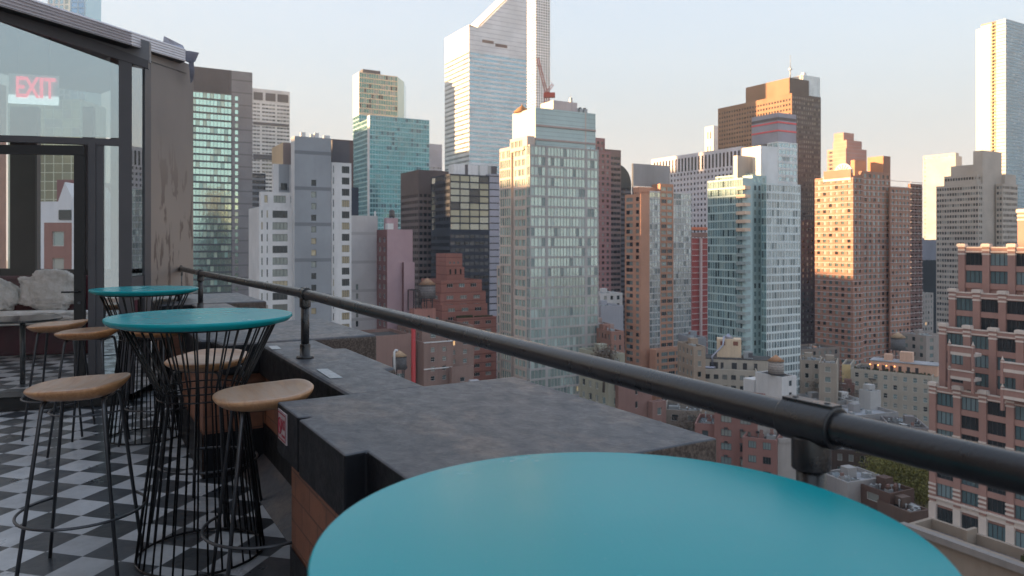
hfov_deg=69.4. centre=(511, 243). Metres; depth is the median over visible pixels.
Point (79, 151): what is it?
door
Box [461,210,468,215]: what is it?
window
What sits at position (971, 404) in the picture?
window
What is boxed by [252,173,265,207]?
office tower
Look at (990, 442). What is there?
window
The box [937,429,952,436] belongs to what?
window
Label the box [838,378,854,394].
row house
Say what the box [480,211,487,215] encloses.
window
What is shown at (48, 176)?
window
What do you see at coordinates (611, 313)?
row house
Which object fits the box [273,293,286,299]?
window
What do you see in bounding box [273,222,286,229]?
window
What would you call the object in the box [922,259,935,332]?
building
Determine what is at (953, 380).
window
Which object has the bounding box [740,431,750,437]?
window
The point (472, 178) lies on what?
window
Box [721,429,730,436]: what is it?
window
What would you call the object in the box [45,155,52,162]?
window
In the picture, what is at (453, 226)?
window
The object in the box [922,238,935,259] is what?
row house
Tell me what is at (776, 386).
stair block
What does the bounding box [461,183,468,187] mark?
window
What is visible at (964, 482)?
window
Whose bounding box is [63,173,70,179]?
window
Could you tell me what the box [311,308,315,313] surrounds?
window
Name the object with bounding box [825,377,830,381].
window
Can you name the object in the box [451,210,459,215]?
window
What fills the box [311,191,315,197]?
window
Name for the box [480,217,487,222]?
window
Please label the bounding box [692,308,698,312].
window
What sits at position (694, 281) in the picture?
window
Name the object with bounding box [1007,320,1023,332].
window
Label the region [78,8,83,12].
window
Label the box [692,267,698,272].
window
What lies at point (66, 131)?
window
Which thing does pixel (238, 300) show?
parapet pier
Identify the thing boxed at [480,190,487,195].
window
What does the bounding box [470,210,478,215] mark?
window
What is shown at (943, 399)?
window
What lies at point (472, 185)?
window
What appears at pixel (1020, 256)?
window
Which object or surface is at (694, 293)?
window
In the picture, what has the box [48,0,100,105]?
glass tower
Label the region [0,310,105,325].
seat cushion
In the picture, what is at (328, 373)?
tape patch
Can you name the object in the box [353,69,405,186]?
glass tower
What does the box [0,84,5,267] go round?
office tower
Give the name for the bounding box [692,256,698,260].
window
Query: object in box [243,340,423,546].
parapet wall
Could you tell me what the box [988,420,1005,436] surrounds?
window
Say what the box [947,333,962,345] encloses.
window
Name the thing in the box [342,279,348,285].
window
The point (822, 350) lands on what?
row house
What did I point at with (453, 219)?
window
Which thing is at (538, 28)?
apartment tower
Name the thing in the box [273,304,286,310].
window
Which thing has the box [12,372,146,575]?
bar stool
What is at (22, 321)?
lounge table
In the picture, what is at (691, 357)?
row house
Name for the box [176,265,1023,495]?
guard rail
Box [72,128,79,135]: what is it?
window
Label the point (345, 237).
window
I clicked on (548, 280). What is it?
apartment tower
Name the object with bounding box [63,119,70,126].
window
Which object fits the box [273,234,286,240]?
window
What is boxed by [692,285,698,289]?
window
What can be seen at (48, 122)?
window
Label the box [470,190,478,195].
window
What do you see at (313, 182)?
window
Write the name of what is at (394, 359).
vent pipe
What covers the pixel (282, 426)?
no smoking sticker
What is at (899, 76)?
sky
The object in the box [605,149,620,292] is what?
office tower
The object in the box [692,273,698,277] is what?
window
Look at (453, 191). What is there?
window
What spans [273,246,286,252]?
window
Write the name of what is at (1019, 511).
window
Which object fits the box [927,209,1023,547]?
apartment building
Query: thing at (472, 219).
window
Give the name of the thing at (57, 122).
window
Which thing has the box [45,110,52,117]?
window
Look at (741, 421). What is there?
window
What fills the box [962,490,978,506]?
window
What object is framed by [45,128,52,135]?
window
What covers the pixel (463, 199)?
window
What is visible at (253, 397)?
bar stool
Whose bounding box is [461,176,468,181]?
window
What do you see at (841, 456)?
row house
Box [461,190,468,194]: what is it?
window
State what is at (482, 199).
window
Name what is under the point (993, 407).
window
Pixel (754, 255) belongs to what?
apartment tower
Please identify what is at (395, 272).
apartment block
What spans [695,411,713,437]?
row house
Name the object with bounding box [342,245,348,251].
window
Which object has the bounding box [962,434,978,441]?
window
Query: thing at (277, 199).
window
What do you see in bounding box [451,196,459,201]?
window
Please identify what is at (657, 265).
apartment tower
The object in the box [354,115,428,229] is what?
glass tower
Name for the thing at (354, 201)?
office tower
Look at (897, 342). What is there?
water tank
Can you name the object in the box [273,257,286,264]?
window
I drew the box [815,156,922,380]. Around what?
apartment tower
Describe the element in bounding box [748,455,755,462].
window
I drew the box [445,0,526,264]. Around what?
office tower
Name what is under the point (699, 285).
construction tower
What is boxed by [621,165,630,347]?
office tower
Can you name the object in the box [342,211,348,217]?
window
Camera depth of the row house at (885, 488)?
153.86 m
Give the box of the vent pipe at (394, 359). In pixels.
[393,349,397,371]
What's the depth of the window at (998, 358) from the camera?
122.40 m
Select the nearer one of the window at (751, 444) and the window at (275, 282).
the window at (751, 444)
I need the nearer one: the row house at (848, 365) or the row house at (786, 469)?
the row house at (786, 469)
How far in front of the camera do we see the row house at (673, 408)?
184.67 m
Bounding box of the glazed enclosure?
[0,0,198,411]
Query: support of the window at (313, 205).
in the apartment block at (300, 226)
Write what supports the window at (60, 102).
in the office tower at (63, 118)
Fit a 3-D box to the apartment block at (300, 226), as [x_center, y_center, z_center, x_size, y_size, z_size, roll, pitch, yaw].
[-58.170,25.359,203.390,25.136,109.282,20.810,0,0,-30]
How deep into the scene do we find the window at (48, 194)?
330.06 m
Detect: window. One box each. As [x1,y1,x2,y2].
[45,105,52,108]
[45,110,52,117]
[45,119,52,126]
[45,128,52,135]
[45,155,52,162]
[45,164,52,171]
[45,173,52,180]
[45,182,52,189]
[45,191,52,198]
[53,232,63,245]
[53,258,63,268]
[54,101,61,108]
[54,110,61,117]
[54,119,61,126]
[54,128,61,135]
[54,155,61,162]
[54,164,61,171]
[54,173,61,180]
[59,210,71,219]
[63,101,70,108]
[63,110,70,117]
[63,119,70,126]
[63,128,70,135]
[63,155,70,162]
[63,164,70,171]
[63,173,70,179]
[72,101,79,108]
[72,110,79,117]
[72,119,79,126]
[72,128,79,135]
[78,2,83,6]
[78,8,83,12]
[78,93,83,97]
[264,195,267,202]
[273,211,286,217]
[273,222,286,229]
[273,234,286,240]
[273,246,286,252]
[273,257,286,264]
[273,269,286,276]
[273,281,286,285]
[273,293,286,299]
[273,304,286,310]
[274,196,285,202]
[281,183,286,189]
[311,180,315,185]
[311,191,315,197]
[311,203,315,208]
[311,215,315,220]
[311,226,315,232]
[311,238,315,243]
[311,250,315,255]
[311,261,315,267]
[311,273,315,278]
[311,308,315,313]
[342,166,348,172]
[342,177,348,184]
[342,189,348,195]
[342,200,348,206]
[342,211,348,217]
[342,223,348,229]
[342,234,348,240]
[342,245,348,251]
[342,256,348,262]
[342,268,348,274]
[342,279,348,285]
[342,290,348,296]
[342,313,348,319]
[451,175,459,180]
[451,182,459,187]
[451,189,459,194]
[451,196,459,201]
[451,203,459,208]
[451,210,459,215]
[451,217,459,221]
[451,224,459,228]
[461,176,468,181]
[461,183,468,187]
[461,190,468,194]
[461,196,468,201]
[461,203,468,208]
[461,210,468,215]
[461,217,468,222]
[461,224,468,228]
[470,176,478,181]
[470,183,478,188]
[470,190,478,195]
[470,197,478,201]
[470,204,478,208]
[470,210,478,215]
[470,217,478,222]
[470,224,478,229]
[480,177,487,181]
[480,184,487,188]
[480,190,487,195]
[480,197,487,202]
[480,204,487,208]
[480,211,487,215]
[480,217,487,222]
[480,224,487,229]
[671,414,677,420]
[692,244,698,248]
[692,250,698,254]
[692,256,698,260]
[692,262,698,266]
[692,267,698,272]
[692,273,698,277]
[692,279,698,283]
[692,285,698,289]
[692,291,698,295]
[692,296,698,301]
[692,302,698,307]
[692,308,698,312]
[692,314,698,318]
[692,320,698,324]
[692,325,698,330]
[721,415,730,422]
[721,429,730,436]
[721,443,730,449]
[721,456,730,463]
[740,420,750,424]
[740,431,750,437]
[748,440,755,447]
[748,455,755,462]
[763,442,770,449]
[763,457,770,464]
[825,367,830,371]
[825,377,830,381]
[825,387,830,392]
[867,491,878,501]
[937,392,952,406]
[937,410,952,425]
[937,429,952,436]
[937,473,952,480]
[937,483,952,499]
[937,507,952,523]
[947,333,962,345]
[952,355,962,364]
[952,379,962,382]
[957,298,972,310]
[957,315,972,327]
[962,397,978,411]
[962,415,978,430]
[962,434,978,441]
[962,480,978,487]
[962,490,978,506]
[962,514,977,532]
[966,253,981,264]
[966,270,981,282]
[971,335,988,349]
[975,355,988,368]
[975,373,988,386]
[981,299,997,312]
[981,317,997,329]
[988,401,1005,416]
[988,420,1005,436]
[988,440,1005,447]
[988,487,1005,495]
[988,497,1005,514]
[988,522,1004,541]
[991,253,1007,265]
[991,271,1007,283]
[997,338,1015,352]
[997,357,1015,369]
[997,376,1015,389]
[1007,301,1023,314]
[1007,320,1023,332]
[1015,406,1023,420]
[1015,426,1023,440]
[1015,445,1023,452]
[1015,494,1023,500]
[1015,505,1023,520]
[1015,531,1023,547]
[1016,253,1023,265]
[1016,272,1023,284]
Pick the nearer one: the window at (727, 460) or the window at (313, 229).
the window at (727, 460)
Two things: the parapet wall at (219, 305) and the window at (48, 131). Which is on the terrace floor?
the parapet wall at (219, 305)
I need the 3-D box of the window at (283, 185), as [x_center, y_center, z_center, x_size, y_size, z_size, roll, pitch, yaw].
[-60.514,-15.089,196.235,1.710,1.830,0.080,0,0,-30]
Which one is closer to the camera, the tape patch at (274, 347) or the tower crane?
the tape patch at (274, 347)
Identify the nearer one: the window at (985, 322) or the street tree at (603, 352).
the window at (985, 322)
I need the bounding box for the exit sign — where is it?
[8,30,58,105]
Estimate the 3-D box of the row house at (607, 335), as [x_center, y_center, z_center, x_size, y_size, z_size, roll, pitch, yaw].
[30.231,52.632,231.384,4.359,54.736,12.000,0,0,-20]
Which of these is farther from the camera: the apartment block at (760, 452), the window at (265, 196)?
the window at (265, 196)
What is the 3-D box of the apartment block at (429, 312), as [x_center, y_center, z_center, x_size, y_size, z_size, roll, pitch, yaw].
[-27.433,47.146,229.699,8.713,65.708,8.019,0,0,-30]
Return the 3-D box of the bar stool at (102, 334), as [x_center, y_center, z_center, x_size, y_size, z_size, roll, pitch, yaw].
[-2.836,0.970,4.959,0.489,0.816,0.447,0,0,-10]
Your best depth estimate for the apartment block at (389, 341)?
208.80 m
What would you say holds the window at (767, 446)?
in the apartment block at (760, 452)
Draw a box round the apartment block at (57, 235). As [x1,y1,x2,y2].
[41,182,109,269]
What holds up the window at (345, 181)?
in the apartment block at (300, 226)
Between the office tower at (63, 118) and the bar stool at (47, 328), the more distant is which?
the office tower at (63, 118)
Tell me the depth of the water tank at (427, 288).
225.95 m
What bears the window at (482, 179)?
in the glass office block at (465, 210)
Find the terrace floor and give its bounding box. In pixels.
[0,380,289,575]
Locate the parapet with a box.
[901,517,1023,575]
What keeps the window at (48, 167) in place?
in the office tower at (63, 118)
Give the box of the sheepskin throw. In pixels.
[0,278,19,310]
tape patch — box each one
[268,346,280,349]
[316,369,342,378]
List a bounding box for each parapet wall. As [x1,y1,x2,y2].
[191,303,236,308]
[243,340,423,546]
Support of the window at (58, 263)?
in the apartment block at (57, 235)
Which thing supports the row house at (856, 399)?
on the ground
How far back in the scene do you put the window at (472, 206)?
407.67 m
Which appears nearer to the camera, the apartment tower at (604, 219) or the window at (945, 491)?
the window at (945, 491)
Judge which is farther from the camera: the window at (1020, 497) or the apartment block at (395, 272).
the apartment block at (395, 272)
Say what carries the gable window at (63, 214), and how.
in the apartment block at (57, 235)
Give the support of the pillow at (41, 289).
on the banquette
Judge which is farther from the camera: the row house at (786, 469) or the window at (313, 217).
the window at (313, 217)
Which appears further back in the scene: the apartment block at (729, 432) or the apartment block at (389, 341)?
the apartment block at (389, 341)
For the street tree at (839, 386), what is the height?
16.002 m
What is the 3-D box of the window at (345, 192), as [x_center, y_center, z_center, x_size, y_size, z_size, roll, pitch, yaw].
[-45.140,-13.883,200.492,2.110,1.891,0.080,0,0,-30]
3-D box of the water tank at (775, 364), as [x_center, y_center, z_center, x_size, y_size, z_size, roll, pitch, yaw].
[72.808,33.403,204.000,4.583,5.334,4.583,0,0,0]
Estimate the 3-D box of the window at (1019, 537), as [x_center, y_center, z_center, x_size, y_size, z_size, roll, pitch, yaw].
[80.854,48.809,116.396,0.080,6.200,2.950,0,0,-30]
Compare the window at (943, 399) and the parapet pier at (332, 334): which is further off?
the window at (943, 399)
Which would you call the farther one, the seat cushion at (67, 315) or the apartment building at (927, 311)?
the apartment building at (927, 311)
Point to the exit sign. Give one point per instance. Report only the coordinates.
(34, 89)
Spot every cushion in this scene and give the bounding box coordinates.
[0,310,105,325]
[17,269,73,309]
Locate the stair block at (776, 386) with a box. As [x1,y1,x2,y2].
[743,371,796,437]
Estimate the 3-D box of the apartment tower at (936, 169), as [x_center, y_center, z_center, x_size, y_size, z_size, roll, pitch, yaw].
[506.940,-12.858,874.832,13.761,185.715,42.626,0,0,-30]
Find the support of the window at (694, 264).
in the construction tower at (699, 285)
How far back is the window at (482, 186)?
410.72 m
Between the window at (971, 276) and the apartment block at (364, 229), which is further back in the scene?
the apartment block at (364, 229)
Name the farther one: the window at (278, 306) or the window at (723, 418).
the window at (278, 306)
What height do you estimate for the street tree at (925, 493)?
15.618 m
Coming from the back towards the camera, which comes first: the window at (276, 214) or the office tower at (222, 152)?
the office tower at (222, 152)
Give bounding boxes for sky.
[0,0,1023,259]
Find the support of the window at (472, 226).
in the glass office block at (465, 210)
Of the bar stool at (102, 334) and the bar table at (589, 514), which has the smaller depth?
the bar table at (589, 514)
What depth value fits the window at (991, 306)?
126.75 m
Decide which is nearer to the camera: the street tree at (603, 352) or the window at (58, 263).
the window at (58, 263)
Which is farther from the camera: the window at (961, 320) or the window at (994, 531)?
the window at (961, 320)
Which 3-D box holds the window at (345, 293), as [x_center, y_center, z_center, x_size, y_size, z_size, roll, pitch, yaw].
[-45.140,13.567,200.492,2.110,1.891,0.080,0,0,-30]
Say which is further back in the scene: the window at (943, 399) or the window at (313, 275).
the window at (313, 275)
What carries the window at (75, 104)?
in the office tower at (63, 118)
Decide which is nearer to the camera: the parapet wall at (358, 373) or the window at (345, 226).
the parapet wall at (358, 373)
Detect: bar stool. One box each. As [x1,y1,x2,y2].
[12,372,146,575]
[20,319,95,440]
[46,327,130,457]
[117,332,186,446]
[151,348,262,526]
[200,379,313,575]
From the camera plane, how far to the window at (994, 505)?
120.15 m
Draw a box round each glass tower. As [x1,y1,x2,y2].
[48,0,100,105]
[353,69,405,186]
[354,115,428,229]
[976,19,1023,208]
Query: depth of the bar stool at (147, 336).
4.99 m
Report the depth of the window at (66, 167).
330.06 m
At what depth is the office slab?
513.14 m
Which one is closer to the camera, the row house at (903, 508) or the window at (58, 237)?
the window at (58, 237)
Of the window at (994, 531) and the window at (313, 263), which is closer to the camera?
the window at (994, 531)
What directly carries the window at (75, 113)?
in the office tower at (63, 118)
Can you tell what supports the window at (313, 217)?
in the apartment block at (300, 226)
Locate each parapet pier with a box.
[151,293,265,384]
[182,319,375,478]
[278,377,715,575]
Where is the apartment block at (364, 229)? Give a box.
[351,211,377,329]
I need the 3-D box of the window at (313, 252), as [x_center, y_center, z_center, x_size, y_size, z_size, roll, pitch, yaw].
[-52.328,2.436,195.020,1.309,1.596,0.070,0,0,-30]
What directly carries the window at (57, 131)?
in the office tower at (63, 118)
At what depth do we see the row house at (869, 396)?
216.40 m
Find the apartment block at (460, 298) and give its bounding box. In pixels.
[421,253,495,379]
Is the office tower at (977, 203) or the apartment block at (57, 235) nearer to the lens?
the apartment block at (57, 235)
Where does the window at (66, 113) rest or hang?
in the office tower at (63, 118)
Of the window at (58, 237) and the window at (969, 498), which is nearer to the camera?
the window at (58, 237)
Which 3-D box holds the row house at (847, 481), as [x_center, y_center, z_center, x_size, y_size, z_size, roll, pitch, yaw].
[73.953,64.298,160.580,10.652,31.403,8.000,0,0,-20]
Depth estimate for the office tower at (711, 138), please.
823.02 m
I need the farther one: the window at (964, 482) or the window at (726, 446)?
the window at (726, 446)
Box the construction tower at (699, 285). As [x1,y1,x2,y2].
[691,227,707,353]
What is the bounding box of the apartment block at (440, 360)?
[398,319,473,385]
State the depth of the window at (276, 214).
192.80 m
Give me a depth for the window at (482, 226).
410.72 m
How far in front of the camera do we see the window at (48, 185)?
330.06 m
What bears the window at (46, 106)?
in the office tower at (63, 118)
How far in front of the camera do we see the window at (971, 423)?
123.70 m
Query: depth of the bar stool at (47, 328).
5.28 m
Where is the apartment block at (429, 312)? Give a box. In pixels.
[408,289,435,318]
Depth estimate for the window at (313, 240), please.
195.03 m
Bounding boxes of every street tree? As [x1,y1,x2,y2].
[590,340,618,392]
[669,407,704,431]
[798,374,855,397]
[839,387,859,399]
[851,452,929,508]
[889,463,928,507]
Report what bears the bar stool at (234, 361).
on the terrace floor
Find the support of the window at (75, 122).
in the office tower at (63, 118)
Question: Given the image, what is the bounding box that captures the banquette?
[0,275,137,355]
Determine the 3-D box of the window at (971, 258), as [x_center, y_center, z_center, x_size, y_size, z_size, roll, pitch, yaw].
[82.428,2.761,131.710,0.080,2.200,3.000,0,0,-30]
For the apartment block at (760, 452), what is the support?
on the ground
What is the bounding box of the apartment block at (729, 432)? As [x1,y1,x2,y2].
[714,392,764,466]
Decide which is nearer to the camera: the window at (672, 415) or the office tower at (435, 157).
the window at (672, 415)
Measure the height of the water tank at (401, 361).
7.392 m
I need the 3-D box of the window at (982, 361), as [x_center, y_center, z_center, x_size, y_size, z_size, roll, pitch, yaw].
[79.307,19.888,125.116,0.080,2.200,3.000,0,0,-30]
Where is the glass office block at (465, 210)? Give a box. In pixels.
[431,164,498,378]
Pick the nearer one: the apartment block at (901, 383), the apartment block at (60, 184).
the apartment block at (60, 184)
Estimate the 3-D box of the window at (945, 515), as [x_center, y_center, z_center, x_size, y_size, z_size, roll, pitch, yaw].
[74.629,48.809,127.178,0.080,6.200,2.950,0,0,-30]
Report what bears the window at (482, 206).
in the glass office block at (465, 210)
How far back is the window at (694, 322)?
432.06 m
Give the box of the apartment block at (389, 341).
[360,328,410,380]
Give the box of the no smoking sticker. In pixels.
[278,408,286,445]
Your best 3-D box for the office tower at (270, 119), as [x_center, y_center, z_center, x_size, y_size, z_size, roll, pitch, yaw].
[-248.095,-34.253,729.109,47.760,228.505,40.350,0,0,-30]
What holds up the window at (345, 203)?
in the apartment block at (300, 226)
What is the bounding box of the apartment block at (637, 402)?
[615,385,665,422]
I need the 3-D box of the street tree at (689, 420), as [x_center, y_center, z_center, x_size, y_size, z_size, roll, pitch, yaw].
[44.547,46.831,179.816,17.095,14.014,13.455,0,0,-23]
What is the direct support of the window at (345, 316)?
in the apartment block at (300, 226)
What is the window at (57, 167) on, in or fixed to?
in the office tower at (63, 118)
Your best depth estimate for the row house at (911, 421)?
199.60 m
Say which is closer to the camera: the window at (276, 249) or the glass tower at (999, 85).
the window at (276, 249)
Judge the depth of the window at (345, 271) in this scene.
200.44 m
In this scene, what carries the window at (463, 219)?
in the glass office block at (465, 210)
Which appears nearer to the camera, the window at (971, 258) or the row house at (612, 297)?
the window at (971, 258)
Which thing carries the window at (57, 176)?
in the office tower at (63, 118)
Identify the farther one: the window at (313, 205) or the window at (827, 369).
the window at (827, 369)
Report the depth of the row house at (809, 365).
239.47 m
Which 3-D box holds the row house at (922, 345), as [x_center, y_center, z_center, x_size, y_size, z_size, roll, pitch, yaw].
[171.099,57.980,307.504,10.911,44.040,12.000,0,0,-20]
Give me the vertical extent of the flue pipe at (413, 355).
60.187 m
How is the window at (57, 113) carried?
in the office tower at (63, 118)
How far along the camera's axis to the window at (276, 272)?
192.76 m
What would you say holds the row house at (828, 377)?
on the ground
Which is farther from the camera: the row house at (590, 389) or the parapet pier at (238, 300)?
the row house at (590, 389)
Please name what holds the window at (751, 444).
in the apartment block at (760, 452)
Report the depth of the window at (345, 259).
200.44 m
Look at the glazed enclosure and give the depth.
6.74 m
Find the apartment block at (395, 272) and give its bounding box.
[377,218,414,329]
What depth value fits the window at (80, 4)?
520.15 m
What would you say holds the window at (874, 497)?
in the row house at (885, 488)
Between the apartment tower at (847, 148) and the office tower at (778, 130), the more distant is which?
the apartment tower at (847, 148)
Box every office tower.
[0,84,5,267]
[8,99,105,267]
[193,66,251,295]
[252,88,289,191]
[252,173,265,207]
[331,139,358,215]
[401,170,448,307]
[429,144,441,170]
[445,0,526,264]
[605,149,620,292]
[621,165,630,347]
[705,126,717,151]
[718,55,820,219]
[751,113,796,184]
[936,150,1017,333]
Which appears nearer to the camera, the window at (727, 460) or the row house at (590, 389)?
the window at (727, 460)
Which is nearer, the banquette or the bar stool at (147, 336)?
the bar stool at (147, 336)
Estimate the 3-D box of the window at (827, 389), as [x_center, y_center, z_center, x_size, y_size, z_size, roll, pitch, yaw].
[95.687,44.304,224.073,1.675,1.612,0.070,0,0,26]
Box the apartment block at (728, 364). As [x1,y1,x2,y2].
[706,333,770,414]
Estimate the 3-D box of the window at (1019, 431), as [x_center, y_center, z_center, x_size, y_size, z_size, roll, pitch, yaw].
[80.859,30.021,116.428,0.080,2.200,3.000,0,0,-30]
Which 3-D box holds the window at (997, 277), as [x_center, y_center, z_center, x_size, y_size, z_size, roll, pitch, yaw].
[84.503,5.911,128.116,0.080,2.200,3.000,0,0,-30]
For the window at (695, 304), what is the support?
in the construction tower at (699, 285)
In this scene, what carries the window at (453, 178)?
in the glass office block at (465, 210)
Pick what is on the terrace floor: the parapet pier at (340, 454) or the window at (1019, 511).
the parapet pier at (340, 454)
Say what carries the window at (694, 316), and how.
in the construction tower at (699, 285)
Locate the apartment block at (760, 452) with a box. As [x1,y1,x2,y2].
[743,429,782,474]
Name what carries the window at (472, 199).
in the glass office block at (465, 210)
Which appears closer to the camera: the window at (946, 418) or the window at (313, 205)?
the window at (946, 418)
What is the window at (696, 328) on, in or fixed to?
in the construction tower at (699, 285)
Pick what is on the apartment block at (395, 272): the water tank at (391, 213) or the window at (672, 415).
the water tank at (391, 213)
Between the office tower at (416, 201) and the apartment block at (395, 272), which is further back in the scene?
the office tower at (416, 201)
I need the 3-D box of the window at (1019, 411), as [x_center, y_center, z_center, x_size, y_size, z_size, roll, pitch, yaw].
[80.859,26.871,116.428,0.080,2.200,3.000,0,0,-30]
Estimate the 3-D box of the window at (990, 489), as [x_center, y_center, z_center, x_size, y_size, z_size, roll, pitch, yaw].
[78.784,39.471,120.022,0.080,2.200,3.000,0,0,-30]
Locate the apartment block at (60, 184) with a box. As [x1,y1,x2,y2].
[57,180,109,201]
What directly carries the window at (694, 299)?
in the construction tower at (699, 285)
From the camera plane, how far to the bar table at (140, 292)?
5.15 m
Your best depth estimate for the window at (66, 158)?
330.06 m
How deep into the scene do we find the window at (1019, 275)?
125.35 m
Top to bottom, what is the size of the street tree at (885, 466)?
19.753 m
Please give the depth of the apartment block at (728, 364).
235.74 m
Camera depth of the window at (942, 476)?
127.36 m
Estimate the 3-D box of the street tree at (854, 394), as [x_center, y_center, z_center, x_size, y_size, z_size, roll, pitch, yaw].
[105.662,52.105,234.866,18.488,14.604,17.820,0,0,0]
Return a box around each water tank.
[389,209,394,217]
[392,351,407,377]
[418,278,436,302]
[766,355,785,374]
[888,332,907,358]
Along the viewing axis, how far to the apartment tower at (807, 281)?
383.05 m
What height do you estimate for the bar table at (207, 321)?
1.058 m
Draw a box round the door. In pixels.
[0,145,85,376]
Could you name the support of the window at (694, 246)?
in the construction tower at (699, 285)
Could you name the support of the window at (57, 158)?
in the office tower at (63, 118)
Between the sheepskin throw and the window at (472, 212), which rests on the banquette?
the sheepskin throw
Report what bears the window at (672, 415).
in the row house at (673, 408)
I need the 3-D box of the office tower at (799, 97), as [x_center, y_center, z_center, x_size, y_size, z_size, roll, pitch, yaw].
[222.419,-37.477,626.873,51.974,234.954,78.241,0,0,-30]
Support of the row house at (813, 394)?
on the ground
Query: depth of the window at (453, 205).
401.94 m
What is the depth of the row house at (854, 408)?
211.69 m
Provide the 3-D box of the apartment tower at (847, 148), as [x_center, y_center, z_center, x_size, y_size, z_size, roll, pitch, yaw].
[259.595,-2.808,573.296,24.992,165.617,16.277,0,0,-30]
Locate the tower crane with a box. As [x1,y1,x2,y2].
[536,57,554,102]
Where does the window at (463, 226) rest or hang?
in the glass office block at (465, 210)
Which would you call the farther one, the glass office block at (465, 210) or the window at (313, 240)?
the glass office block at (465, 210)
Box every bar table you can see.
[88,286,198,445]
[102,308,291,575]
[307,452,961,575]
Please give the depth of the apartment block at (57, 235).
75.00 m
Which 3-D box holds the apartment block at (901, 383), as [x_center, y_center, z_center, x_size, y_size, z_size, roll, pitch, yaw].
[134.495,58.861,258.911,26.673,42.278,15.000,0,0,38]
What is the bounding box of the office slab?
[651,146,746,237]
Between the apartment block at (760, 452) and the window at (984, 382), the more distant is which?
the apartment block at (760, 452)
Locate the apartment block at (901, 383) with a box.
[851,351,938,427]
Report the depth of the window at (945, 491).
127.44 m
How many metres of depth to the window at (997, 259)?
128.12 m
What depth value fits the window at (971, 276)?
131.93 m
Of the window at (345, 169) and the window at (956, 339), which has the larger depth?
the window at (345, 169)
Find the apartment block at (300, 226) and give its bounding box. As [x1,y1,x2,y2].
[249,132,350,326]
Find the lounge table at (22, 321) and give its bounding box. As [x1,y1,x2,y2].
[0,315,62,386]
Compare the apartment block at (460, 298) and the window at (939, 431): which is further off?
the apartment block at (460, 298)
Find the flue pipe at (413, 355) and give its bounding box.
[411,328,415,382]
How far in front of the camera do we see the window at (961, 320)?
130.36 m
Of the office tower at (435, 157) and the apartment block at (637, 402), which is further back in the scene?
the office tower at (435, 157)
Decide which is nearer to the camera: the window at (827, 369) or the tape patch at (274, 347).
the tape patch at (274, 347)
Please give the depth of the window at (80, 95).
520.15 m
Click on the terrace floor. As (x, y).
(82, 496)
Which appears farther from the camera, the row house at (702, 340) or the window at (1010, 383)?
the row house at (702, 340)
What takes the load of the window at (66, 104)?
in the office tower at (63, 118)
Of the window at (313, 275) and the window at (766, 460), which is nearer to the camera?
the window at (766, 460)
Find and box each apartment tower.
[497,98,598,396]
[527,0,549,108]
[595,138,610,290]
[625,163,690,399]
[708,146,800,393]
[801,220,814,343]
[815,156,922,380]
[827,132,866,170]
[923,153,961,239]
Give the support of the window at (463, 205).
in the glass office block at (465, 210)
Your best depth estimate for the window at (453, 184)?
401.94 m
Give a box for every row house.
[579,343,624,407]
[596,324,623,352]
[599,288,622,304]
[599,300,622,330]
[599,317,613,328]
[666,400,701,431]
[677,338,705,413]
[678,330,706,353]
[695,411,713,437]
[758,425,795,479]
[797,391,854,404]
[800,352,820,393]
[801,343,839,381]
[819,354,837,403]
[826,465,878,502]
[831,448,870,469]
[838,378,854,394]
[838,391,858,404]
[842,359,854,381]
[842,402,897,420]
[859,383,880,410]
[861,474,913,509]
[877,494,928,522]
[880,415,928,430]
[901,329,938,362]
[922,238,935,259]
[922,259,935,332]
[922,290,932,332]
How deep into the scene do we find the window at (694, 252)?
432.06 m
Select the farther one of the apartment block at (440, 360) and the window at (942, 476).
the apartment block at (440, 360)

